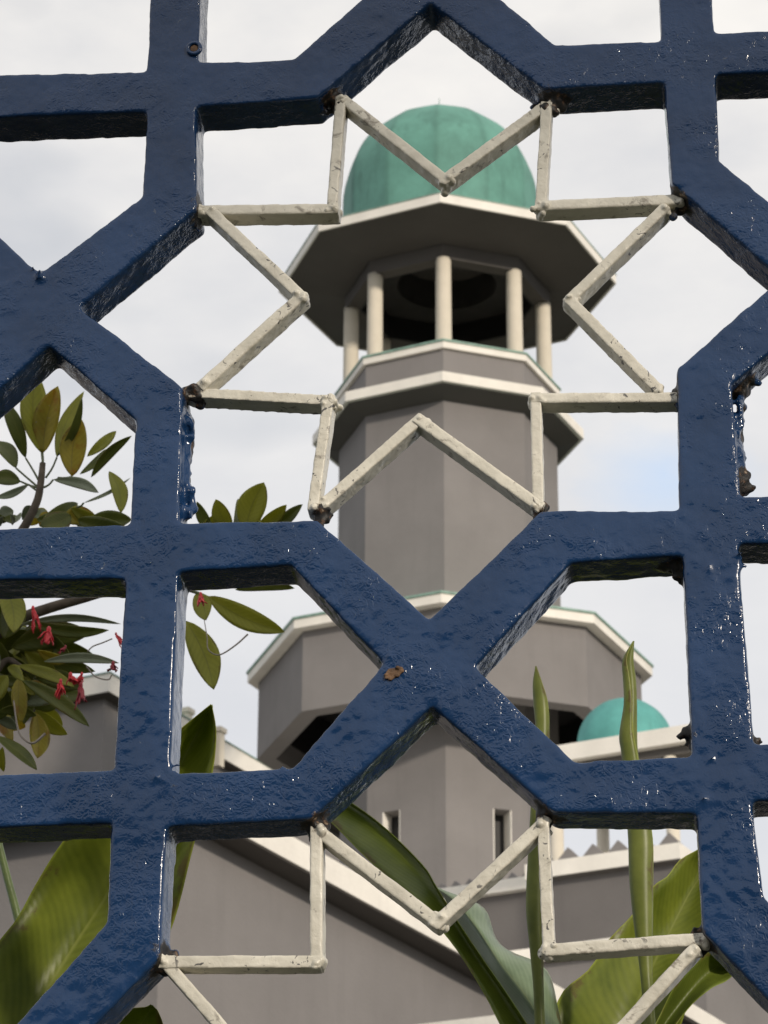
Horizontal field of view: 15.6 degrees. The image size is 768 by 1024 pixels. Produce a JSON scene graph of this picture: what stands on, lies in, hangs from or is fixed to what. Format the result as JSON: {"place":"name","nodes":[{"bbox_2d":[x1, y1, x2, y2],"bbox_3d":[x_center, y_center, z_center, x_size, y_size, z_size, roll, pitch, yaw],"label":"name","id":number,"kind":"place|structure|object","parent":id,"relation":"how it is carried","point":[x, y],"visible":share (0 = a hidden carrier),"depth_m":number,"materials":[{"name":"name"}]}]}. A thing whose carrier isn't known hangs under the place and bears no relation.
{"place":"outdoors","nodes":[
{"label":"outdoors","id":0,"kind":"place"},
{"bbox_2d":[0,671,339,861],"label":"side hall","id":1,"kind":"structure","parent":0,"point":[80,747],"depth_m":41.64,"materials":[{"name":"paint"}]},
{"bbox_2d":[0,0,767,1023],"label":"lattice fence","id":2,"kind":"object","parent":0,"point":[144,804],"visible":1,"depth_m":2.56,"materials":[{"name":"blue paint"}]},
{"bbox_2d":[0,0,767,901],"label":"sky","id":3,"kind":"structure","parent":0,"point":[680,289],"materials":[{"name":"white"}]},
{"label":"ground","id":4,"kind":"structure","parent":0,"visible":0},
{"bbox_2d":[0,704,215,1023],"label":"broad leaf plant","id":5,"kind":"object","parent":4,"relation":"on","point":[60,918],"visible":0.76,"depth_m":3.03,"materials":[{"name":"green plant"}]},
{"bbox_2d":[0,383,302,771],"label":"flowering shrub","id":6,"kind":"object","parent":4,"relation":"on","point":[42,659],"visible":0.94,"depth_m":4.06,"materials":[{"name":"green plant"}]},
{"bbox_2d":[0,837,564,1023],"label":"prayer hall","id":7,"kind":"structure","parent":4,"relation":"on","point":[390,961],"depth_m":16.94,"materials":[{"name":"paint"}]},
{"bbox_2d":[331,803,561,1023],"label":"arching leaf plant","id":8,"kind":"object","parent":4,"relation":"on","point":[501,974],"visible":0.76,"depth_m":3.13,"materials":[{"name":"green plant"}]},
{"bbox_2d":[246,99,653,886],"bbox_3d":[0.809,4.644,34.091,4.748,22.786,4.748,8,-25,-17],"label":"minaret","id":9,"kind":"object","parent":4,"relation":"on","point":[436,305],"visible":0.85,"depth_m":35.44,"materials":[{"name":"paint"}]},
{"bbox_2d":[383,810,399,840],"bbox_3d":[0.139,3.912,33.399,0.233,0.647,0.242,-11,-27,24],"label":"window","id":10,"kind":"structure","parent":9,"relation":"in","point":[392,824],"depth_m":33.55,"materials":[{"name":"beige paint"}]},
{"bbox_2d":[493,809,511,860],"bbox_3d":[1.368,3.887,33.332,0.233,0.647,0.242,8,-25,-17],"label":"window","id":11,"kind":"structure","parent":9,"relation":"in","point":[502,825],"depth_m":33.42,"materials":[{"name":"beige paint"}]},
{"bbox_2d":[438,833,691,950],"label":"forecourt block","id":12,"kind":"structure","parent":4,"relation":"on","point":[591,893],"depth_m":27.29,"materials":[{"name":"paint"}]},
{"bbox_2d":[550,698,691,859],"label":"rooftop pavilion","id":13,"kind":"structure","parent":12,"relation":"on","point":[598,736],"depth_m":28.51,"materials":[{"name":"teal paint"}]},
{"bbox_2d":[425,1004,724,1023],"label":"garden wall","id":14,"kind":"structure","parent":4,"relation":"on","point":[694,1014],"depth_m":13.53,"materials":[{"name":"paint"}]},
{"bbox_2d":[526,641,731,1023],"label":"spear leaf plant","id":15,"kind":"object","parent":4,"relation":"on","point":[608,991],"visible":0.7,"depth_m":3.14,"materials":[{"name":"green plant"}]},
{"bbox_2d":[511,938,767,1023],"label":"annexe","id":16,"kind":"structure","parent":4,"relation":"on","point":[731,1000],"depth_m":20.85,"materials":[{"name":"paint"}]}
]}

